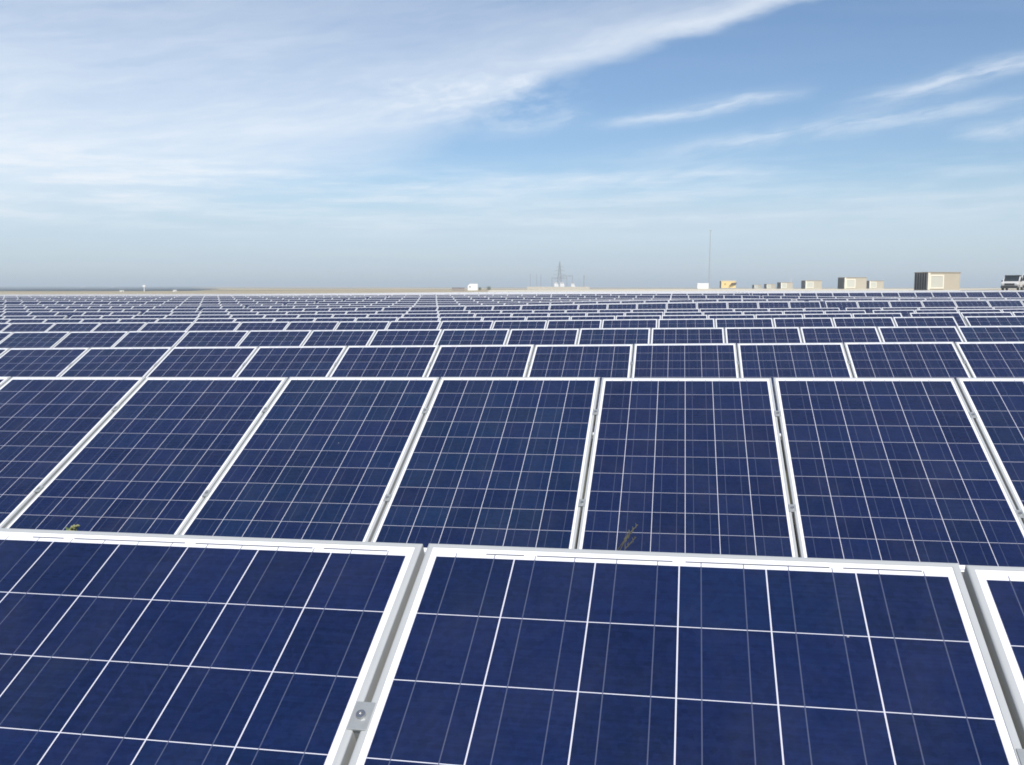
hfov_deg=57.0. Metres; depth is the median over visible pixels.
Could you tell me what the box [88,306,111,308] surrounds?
solar panel
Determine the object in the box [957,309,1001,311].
solar panel
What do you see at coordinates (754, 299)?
solar panel
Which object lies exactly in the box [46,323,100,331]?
solar panel
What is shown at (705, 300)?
solar panel
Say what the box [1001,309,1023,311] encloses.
solar panel
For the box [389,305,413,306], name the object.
solar panel
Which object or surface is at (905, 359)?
solar panel
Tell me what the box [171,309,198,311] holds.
solar panel
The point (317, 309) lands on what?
solar panel
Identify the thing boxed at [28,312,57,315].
solar panel
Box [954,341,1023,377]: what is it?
solar panel
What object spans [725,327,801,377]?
solar panel
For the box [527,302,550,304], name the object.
solar panel
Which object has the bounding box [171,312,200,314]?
solar panel
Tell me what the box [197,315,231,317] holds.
solar panel
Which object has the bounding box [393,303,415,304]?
solar panel
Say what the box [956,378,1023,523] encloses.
solar panel
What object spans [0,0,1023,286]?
sky
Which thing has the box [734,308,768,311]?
solar panel
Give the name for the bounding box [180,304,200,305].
solar panel
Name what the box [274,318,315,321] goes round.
solar panel
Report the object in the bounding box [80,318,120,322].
solar panel
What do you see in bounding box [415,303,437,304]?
solar panel
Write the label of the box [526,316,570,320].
solar panel
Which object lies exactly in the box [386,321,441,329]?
solar panel
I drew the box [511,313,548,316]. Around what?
solar panel
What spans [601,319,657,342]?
solar panel
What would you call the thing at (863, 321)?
solar panel
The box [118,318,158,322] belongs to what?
solar panel
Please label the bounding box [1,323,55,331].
solar panel
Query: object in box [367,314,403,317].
solar panel
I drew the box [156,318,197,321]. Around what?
solar panel
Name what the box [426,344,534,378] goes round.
solar panel
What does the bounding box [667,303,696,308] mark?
solar panel
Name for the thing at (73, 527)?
weed
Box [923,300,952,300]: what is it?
solar panel
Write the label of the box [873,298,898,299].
solar panel
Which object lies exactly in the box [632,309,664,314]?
solar panel
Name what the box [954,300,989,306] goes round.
solar panel
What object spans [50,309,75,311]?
solar panel
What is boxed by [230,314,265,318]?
solar panel
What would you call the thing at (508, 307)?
solar panel
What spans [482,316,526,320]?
solar panel
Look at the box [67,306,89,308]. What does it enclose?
solar panel
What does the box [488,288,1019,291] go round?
track
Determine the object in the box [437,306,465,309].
solar panel
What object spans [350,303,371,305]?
solar panel
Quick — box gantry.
[551,277,566,286]
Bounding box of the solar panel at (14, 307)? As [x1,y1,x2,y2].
[3,306,26,308]
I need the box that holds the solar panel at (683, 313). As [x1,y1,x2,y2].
[664,312,702,314]
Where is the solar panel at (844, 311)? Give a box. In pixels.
[824,310,865,313]
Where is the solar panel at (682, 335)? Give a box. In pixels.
[651,328,724,343]
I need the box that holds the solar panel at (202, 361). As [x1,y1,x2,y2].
[146,346,258,377]
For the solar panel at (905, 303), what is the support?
on the ground at (300, 290)
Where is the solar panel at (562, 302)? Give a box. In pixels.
[551,302,573,303]
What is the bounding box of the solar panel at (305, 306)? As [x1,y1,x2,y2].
[294,306,317,307]
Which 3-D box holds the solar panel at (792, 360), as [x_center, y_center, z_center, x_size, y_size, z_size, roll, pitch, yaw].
[2.602,0.047,8.573,1.000,0.041,1.650,0,31,10]
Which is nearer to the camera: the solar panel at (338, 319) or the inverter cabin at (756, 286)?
the solar panel at (338, 319)
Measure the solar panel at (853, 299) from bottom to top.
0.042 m
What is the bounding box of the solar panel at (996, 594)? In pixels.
[963,565,1023,748]
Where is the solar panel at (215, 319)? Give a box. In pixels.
[195,318,235,321]
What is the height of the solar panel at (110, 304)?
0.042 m
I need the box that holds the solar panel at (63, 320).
[43,319,83,322]
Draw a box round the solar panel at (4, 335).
[0,332,13,342]
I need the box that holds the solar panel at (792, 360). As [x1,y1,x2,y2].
[737,343,852,439]
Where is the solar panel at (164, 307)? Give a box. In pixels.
[153,306,176,308]
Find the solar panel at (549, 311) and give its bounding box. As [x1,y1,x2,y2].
[533,310,565,312]
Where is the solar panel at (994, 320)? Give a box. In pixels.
[964,316,1023,325]
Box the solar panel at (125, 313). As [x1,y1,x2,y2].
[110,312,140,314]
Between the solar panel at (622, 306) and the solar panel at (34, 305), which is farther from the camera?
the solar panel at (34, 305)
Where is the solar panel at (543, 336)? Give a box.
[506,329,579,355]
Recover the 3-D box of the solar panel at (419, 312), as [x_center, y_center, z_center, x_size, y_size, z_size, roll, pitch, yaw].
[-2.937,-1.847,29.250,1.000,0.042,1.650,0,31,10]
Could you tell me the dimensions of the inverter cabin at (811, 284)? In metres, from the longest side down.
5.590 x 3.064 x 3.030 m
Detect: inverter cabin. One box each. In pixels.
[752,285,761,288]
[764,284,774,288]
[777,282,792,288]
[801,280,821,288]
[838,277,866,288]
[866,281,883,288]
[914,272,960,289]
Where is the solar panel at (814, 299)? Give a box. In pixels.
[796,298,821,301]
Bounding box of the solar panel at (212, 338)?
[174,331,249,346]
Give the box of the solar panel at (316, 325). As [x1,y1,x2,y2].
[285,321,339,330]
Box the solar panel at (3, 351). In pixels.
[0,348,9,356]
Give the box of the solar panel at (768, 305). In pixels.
[758,302,789,308]
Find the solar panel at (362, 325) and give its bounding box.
[335,321,389,329]
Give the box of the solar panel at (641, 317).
[616,315,660,327]
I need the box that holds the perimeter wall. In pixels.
[527,287,589,289]
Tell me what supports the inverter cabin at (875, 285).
on the ground at (300, 290)
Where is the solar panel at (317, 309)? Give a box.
[303,308,330,311]
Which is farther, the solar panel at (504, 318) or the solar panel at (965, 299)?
the solar panel at (965, 299)
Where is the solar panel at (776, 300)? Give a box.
[767,299,791,301]
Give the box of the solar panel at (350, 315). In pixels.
[332,314,368,317]
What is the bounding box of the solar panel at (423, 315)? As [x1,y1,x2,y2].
[403,313,438,316]
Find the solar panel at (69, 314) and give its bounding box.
[55,312,84,318]
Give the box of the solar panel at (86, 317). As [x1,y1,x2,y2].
[69,315,103,318]
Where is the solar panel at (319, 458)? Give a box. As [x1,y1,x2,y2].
[179,377,439,541]
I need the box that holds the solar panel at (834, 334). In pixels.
[800,327,881,344]
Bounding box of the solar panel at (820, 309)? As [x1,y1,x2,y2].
[804,308,839,310]
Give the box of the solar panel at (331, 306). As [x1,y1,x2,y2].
[317,305,341,307]
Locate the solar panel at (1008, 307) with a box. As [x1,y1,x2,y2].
[993,307,1023,308]
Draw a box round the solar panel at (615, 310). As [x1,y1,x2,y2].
[599,309,631,311]
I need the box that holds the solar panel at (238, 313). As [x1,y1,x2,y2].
[228,312,257,314]
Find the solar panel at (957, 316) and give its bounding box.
[909,312,966,325]
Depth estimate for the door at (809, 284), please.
295.00 m
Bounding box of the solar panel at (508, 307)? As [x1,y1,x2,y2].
[492,305,521,309]
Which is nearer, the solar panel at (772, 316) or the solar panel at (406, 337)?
the solar panel at (406, 337)
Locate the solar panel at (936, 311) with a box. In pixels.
[914,309,957,312]
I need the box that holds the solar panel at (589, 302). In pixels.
[574,301,596,303]
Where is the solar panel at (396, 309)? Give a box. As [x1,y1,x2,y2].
[382,307,410,310]
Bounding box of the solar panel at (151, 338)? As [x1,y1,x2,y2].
[113,331,188,346]
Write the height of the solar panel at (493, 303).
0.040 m
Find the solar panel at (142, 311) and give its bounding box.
[122,309,148,314]
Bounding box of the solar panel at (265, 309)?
[251,308,278,311]
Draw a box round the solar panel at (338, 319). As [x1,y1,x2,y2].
[315,317,356,320]
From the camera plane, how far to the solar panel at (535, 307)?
33.06 m
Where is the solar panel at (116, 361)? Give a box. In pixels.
[59,347,172,376]
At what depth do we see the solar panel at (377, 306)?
38.22 m
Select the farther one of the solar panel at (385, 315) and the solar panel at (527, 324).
the solar panel at (385, 315)
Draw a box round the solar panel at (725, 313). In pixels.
[703,311,742,315]
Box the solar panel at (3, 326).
[0,323,11,331]
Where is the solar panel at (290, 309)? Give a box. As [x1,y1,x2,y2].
[278,308,304,310]
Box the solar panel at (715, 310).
[700,308,733,311]
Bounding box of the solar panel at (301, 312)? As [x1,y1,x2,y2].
[287,311,316,313]
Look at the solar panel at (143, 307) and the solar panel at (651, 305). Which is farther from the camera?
the solar panel at (143, 307)
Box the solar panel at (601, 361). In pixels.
[527,344,632,438]
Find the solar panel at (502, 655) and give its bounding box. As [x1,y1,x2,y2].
[348,544,1021,764]
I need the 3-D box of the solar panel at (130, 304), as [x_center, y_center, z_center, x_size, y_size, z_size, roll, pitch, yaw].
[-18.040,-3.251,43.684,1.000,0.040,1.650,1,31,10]
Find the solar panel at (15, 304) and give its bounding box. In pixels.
[6,304,25,305]
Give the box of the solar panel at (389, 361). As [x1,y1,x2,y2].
[329,345,438,376]
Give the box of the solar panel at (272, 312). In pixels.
[258,311,287,313]
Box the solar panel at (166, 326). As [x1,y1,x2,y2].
[139,322,193,330]
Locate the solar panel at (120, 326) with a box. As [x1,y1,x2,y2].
[92,322,146,331]
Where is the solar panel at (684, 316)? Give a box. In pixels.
[661,315,707,318]
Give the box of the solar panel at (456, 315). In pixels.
[438,313,475,317]
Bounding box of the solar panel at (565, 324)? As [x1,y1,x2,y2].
[546,320,601,341]
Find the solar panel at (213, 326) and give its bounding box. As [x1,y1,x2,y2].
[187,322,241,330]
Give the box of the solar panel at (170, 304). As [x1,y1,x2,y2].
[160,304,180,305]
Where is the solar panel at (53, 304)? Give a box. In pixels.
[43,304,63,305]
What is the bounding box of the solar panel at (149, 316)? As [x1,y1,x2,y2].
[133,315,166,317]
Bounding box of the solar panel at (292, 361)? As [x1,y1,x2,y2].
[236,346,346,378]
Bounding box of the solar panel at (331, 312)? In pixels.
[316,311,346,313]
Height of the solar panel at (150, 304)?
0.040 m
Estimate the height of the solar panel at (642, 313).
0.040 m
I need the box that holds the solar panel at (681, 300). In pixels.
[669,299,692,301]
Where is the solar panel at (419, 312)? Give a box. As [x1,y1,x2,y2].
[407,310,438,313]
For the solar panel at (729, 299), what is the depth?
39.56 m
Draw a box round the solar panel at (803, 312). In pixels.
[783,311,823,313]
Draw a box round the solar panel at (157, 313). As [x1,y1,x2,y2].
[142,312,172,314]
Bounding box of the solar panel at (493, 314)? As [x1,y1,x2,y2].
[475,313,511,316]
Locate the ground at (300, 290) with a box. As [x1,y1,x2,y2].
[0,286,1019,556]
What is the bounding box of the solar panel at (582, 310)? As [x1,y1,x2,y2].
[566,309,598,315]
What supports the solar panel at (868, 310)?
on the ground at (300, 290)
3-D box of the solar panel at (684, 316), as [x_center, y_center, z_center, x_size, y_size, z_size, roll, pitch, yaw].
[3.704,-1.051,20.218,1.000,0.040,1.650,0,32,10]
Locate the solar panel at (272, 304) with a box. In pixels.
[262,304,283,305]
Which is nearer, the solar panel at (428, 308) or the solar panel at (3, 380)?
the solar panel at (3, 380)
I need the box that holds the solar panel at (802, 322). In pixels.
[773,317,833,342]
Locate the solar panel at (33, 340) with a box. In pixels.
[0,331,70,348]
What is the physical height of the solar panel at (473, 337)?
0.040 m
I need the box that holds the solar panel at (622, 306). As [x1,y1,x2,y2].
[607,304,636,308]
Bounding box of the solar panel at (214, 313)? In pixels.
[199,312,228,314]
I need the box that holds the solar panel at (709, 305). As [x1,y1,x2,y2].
[697,302,726,311]
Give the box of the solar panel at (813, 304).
[789,301,820,307]
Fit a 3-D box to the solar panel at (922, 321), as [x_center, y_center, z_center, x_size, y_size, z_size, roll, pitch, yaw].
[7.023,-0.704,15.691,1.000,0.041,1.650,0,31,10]
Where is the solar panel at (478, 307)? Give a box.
[465,306,493,309]
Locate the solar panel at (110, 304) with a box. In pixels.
[101,304,120,305]
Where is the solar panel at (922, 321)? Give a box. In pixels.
[892,317,957,326]
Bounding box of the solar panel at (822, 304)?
[809,301,825,307]
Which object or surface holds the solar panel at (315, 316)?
on the ground at (300, 290)
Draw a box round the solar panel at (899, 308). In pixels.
[881,307,918,309]
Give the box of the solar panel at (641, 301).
[621,300,644,302]
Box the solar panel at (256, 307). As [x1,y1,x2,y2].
[247,306,270,308]
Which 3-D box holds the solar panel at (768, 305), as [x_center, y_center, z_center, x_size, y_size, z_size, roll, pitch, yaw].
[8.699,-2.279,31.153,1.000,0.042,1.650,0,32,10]
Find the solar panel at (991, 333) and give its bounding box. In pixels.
[956,326,1023,341]
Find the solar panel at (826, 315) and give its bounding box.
[803,313,851,317]
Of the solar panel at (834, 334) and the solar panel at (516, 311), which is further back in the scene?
the solar panel at (516, 311)
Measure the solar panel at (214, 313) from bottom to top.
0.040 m
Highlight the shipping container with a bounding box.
[697,283,708,288]
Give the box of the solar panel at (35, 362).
[0,348,89,376]
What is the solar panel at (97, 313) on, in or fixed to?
on the ground at (300, 290)
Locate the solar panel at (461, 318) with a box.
[439,317,482,320]
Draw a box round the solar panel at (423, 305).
[413,305,437,306]
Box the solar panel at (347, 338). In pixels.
[302,330,376,346]
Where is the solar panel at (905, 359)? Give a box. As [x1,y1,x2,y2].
[843,342,971,380]
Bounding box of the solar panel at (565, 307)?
[549,304,578,309]
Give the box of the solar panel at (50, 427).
[0,377,145,527]
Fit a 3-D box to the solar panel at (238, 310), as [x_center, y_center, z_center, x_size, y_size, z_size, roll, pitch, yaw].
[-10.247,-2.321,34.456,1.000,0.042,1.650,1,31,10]
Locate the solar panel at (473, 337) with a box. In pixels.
[436,329,509,346]
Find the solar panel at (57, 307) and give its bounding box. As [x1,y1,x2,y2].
[45,306,68,308]
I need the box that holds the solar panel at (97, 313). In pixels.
[83,312,112,314]
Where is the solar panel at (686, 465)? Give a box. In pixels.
[577,378,797,556]
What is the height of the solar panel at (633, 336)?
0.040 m
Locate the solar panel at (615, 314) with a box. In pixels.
[587,312,624,318]
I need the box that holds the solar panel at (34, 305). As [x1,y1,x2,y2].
[24,304,43,305]
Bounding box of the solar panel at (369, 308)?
[356,307,383,310]
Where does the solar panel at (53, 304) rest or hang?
on the ground at (300, 290)
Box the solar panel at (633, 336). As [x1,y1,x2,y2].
[577,328,650,375]
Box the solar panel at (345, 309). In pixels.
[329,307,356,310]
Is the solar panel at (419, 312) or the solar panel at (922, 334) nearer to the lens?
the solar panel at (922, 334)
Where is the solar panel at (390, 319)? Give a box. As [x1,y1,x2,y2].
[355,317,397,321]
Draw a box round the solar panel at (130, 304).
[120,304,140,305]
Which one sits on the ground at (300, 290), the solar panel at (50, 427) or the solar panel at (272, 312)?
the solar panel at (272, 312)
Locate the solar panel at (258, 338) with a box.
[237,330,311,346]
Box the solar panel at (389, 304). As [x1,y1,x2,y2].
[371,303,393,305]
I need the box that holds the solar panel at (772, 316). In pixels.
[755,314,802,323]
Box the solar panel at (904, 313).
[872,310,914,316]
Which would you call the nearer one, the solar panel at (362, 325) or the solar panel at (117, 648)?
the solar panel at (117, 648)
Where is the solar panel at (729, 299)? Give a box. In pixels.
[718,299,741,300]
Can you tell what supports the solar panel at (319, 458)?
attached to the mounting rack at (792, 507)
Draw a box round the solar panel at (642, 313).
[625,312,662,317]
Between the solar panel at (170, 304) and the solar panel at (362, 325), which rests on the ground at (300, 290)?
the solar panel at (170, 304)
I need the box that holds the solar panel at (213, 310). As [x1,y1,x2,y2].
[200,309,226,311]
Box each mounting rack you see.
[33,406,1023,524]
[69,360,966,371]
[346,701,1023,764]
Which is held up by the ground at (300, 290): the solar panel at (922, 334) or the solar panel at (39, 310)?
the solar panel at (39, 310)
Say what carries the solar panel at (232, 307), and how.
on the ground at (300, 290)
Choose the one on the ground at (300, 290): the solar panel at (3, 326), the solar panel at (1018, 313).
the solar panel at (1018, 313)
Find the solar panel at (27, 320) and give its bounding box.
[7,319,46,322]
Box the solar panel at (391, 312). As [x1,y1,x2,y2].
[376,311,407,313]
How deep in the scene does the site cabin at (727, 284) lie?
387.13 m
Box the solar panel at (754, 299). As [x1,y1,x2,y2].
[742,299,766,300]
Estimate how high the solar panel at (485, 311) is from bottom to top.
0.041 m
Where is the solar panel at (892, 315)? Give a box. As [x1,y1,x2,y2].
[852,313,901,317]
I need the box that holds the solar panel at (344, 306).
[341,305,364,307]
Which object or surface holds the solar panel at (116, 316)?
on the ground at (300, 290)
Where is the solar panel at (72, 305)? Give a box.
[62,304,82,305]
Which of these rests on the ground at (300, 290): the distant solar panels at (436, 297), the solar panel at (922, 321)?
the distant solar panels at (436, 297)
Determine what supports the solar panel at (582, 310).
on the ground at (300, 290)
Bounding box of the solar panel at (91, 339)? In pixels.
[53,331,128,347]
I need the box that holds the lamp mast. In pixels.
[709,230,711,288]
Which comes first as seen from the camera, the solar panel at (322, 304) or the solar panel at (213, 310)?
the solar panel at (213, 310)
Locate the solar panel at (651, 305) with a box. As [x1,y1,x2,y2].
[637,303,666,311]
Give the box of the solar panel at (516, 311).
[501,310,533,312]
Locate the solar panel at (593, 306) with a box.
[578,304,607,311]
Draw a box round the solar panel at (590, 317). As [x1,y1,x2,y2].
[570,316,614,326]
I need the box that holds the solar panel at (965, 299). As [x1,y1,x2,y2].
[952,298,978,299]
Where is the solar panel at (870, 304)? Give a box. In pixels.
[857,301,890,307]
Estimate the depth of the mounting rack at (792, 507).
5.04 m
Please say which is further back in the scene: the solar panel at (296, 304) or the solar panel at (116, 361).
the solar panel at (296, 304)
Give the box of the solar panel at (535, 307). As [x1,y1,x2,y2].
[521,305,549,309]
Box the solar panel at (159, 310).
[147,309,172,311]
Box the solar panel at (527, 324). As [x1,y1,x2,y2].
[492,320,547,329]
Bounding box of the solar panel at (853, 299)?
[847,298,872,300]
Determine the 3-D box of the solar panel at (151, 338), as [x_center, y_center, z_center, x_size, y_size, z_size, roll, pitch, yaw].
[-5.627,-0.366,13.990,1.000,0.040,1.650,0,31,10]
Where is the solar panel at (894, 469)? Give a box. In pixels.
[773,378,1023,575]
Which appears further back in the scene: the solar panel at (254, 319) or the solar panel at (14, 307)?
the solar panel at (14, 307)
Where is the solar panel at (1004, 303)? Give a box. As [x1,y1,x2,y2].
[987,300,1023,306]
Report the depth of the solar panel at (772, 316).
20.48 m
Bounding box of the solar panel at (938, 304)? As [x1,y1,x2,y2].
[921,301,956,306]
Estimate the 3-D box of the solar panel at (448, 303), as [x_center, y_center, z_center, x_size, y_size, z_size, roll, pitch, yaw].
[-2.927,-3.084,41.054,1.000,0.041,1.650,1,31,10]
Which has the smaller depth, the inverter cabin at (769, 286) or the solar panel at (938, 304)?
the solar panel at (938, 304)
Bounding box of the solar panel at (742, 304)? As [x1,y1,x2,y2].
[727,302,757,307]
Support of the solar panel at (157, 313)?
on the ground at (300, 290)
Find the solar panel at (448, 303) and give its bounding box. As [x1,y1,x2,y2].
[437,303,459,304]
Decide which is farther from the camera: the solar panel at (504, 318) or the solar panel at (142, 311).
the solar panel at (142, 311)
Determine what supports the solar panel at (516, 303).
on the ground at (300, 290)
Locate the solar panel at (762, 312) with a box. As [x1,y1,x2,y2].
[743,311,782,314]
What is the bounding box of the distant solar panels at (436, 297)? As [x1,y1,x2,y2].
[0,290,1023,305]
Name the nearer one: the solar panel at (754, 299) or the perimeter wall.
the solar panel at (754, 299)
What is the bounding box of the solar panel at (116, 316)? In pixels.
[100,315,134,318]
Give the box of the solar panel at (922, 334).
[877,326,963,342]
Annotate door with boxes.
[806,282,813,287]
[846,279,855,287]
[870,282,876,287]
[929,275,943,288]
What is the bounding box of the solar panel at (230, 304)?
[220,304,241,305]
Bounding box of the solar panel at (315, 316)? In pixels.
[298,314,333,317]
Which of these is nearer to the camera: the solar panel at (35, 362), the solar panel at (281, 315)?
the solar panel at (35, 362)
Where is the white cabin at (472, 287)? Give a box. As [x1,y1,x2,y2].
[468,284,477,290]
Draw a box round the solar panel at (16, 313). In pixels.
[1,312,31,315]
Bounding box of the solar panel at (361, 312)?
[346,311,376,313]
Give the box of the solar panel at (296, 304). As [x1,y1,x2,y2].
[286,304,306,305]
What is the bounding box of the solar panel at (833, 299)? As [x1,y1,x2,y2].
[821,298,846,300]
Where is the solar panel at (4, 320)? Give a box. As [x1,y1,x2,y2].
[0,319,10,322]
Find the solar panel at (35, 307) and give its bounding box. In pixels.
[24,306,47,308]
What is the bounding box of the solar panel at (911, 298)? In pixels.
[899,298,924,299]
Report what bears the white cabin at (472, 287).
on the ground at (300, 290)
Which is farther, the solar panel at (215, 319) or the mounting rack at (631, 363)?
the solar panel at (215, 319)
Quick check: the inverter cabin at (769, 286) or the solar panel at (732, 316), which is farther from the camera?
the inverter cabin at (769, 286)
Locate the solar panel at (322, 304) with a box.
[307,303,328,305]
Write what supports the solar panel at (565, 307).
on the ground at (300, 290)
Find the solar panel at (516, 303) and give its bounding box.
[505,303,527,304]
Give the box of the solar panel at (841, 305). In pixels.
[825,301,857,309]
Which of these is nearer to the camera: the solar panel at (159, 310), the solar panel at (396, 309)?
the solar panel at (396, 309)
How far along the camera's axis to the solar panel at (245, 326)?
18.30 m
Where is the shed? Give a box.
[452,287,464,290]
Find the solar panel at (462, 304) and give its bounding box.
[459,303,481,305]
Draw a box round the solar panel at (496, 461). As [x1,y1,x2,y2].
[371,377,599,552]
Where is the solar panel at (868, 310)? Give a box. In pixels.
[845,308,881,312]
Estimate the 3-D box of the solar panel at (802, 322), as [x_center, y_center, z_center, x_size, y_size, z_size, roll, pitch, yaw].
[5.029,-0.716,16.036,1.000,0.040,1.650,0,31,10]
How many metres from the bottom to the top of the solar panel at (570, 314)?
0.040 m
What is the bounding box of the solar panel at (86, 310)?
[74,309,99,311]
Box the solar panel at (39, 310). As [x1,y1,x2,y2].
[26,309,52,311]
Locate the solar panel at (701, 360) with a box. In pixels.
[631,343,738,377]
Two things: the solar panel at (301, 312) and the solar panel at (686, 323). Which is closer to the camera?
the solar panel at (686, 323)
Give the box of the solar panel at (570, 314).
[549,312,586,318]
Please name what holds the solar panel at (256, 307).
on the ground at (300, 290)
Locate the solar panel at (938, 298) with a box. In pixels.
[925,298,951,299]
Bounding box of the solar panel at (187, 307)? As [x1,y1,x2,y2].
[175,306,199,308]
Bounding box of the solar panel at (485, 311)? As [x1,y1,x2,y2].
[469,310,501,312]
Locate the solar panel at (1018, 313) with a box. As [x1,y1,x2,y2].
[1011,312,1023,315]
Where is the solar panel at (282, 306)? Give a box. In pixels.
[271,306,293,307]
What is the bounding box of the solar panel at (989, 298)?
[978,298,1004,299]
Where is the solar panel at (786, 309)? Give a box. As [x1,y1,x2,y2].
[769,308,803,310]
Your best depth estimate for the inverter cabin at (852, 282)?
212.41 m
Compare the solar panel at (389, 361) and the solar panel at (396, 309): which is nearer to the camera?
the solar panel at (389, 361)
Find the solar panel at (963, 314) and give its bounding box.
[960,312,1012,325]
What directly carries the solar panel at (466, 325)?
on the mounting rack
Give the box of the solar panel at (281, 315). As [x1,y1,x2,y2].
[264,314,299,317]
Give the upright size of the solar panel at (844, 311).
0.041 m
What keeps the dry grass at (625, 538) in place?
on the ground at (300, 290)
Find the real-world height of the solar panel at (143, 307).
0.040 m
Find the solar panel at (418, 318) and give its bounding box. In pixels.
[397,317,439,320]
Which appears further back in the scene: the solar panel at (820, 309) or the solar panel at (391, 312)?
the solar panel at (391, 312)
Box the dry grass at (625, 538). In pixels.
[616,523,637,550]
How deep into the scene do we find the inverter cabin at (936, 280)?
135.38 m
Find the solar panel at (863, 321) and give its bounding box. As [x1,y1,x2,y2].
[832,317,895,326]
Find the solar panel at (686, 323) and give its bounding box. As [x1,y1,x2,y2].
[658,318,714,327]
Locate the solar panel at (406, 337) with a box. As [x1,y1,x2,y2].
[368,329,442,345]
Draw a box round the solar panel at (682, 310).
[666,309,698,311]
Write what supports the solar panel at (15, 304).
on the ground at (300, 290)
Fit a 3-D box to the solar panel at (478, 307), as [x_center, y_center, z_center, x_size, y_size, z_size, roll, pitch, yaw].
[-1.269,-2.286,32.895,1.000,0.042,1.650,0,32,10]
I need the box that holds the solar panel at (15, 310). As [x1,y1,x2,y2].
[3,309,28,311]
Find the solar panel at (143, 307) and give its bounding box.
[131,306,154,308]
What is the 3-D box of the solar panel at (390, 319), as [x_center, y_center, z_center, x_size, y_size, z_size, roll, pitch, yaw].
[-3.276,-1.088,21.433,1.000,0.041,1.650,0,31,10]
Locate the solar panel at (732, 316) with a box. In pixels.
[708,314,754,327]
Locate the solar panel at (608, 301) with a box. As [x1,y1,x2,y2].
[597,301,620,302]
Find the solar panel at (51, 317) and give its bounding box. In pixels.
[33,315,67,318]
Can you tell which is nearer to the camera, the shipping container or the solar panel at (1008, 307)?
the solar panel at (1008, 307)
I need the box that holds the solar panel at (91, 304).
[82,304,101,305]
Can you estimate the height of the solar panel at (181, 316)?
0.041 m
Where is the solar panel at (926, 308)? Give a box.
[918,307,955,309]
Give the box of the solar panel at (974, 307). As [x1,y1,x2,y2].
[955,307,992,308]
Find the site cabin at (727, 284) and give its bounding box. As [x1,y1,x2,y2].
[720,281,735,287]
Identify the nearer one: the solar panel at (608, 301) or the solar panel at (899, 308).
the solar panel at (899, 308)
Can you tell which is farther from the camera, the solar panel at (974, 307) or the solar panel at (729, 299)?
the solar panel at (729, 299)
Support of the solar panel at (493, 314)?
on the ground at (300, 290)
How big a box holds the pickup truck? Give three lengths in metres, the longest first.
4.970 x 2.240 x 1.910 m
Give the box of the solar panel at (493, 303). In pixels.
[482,303,504,304]
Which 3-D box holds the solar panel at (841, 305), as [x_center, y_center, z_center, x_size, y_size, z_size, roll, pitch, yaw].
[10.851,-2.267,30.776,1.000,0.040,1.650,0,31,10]
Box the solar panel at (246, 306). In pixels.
[241,304,261,308]
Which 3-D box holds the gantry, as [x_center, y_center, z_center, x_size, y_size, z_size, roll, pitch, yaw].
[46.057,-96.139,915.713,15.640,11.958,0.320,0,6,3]
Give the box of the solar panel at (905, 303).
[889,301,922,306]
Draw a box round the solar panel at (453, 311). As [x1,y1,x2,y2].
[438,310,469,313]
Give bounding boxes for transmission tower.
[553,261,565,285]
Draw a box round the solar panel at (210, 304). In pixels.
[200,304,220,305]
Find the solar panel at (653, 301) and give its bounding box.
[645,300,668,302]
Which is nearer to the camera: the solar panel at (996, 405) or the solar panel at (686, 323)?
the solar panel at (996, 405)
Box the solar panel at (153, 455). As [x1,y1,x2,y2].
[5,377,287,534]
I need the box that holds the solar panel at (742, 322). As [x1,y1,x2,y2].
[715,318,773,342]
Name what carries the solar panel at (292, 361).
attached to the mounting rack at (631, 363)
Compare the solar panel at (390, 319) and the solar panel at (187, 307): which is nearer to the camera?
the solar panel at (390, 319)
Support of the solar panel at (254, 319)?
on the mounting rack
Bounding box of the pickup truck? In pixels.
[1001,275,1022,289]
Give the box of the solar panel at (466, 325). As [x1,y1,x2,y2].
[439,321,493,329]
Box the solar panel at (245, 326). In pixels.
[235,322,289,330]
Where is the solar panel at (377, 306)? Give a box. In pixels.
[365,305,388,306]
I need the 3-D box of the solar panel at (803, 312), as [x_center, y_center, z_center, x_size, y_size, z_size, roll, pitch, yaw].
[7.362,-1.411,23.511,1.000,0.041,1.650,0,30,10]
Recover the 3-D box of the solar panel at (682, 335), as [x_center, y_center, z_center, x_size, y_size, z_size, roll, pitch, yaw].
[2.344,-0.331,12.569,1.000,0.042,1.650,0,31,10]
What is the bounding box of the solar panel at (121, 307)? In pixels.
[110,306,133,308]
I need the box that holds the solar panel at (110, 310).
[98,309,123,311]
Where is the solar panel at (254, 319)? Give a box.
[234,318,275,321]
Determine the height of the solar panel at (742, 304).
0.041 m
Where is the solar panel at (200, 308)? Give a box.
[197,306,221,311]
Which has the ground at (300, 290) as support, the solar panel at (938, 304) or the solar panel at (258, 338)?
the solar panel at (938, 304)
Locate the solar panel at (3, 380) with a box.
[0,377,11,386]
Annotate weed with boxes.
[65,524,79,530]
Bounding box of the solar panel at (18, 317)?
[3,316,35,318]
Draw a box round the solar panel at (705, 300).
[693,299,716,302]
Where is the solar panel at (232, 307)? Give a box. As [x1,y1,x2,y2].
[220,306,244,308]
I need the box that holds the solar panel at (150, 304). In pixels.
[140,304,160,305]
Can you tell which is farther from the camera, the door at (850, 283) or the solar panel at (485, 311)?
the door at (850, 283)
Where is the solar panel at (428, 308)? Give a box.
[409,306,437,310]
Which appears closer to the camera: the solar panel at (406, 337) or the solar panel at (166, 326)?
the solar panel at (406, 337)
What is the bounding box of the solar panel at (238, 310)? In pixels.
[226,309,252,311]
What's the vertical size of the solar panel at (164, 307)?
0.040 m
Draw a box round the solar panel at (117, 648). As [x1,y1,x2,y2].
[0,528,424,764]
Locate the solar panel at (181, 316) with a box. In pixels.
[165,315,198,317]
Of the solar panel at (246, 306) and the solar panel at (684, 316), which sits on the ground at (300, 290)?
the solar panel at (246, 306)

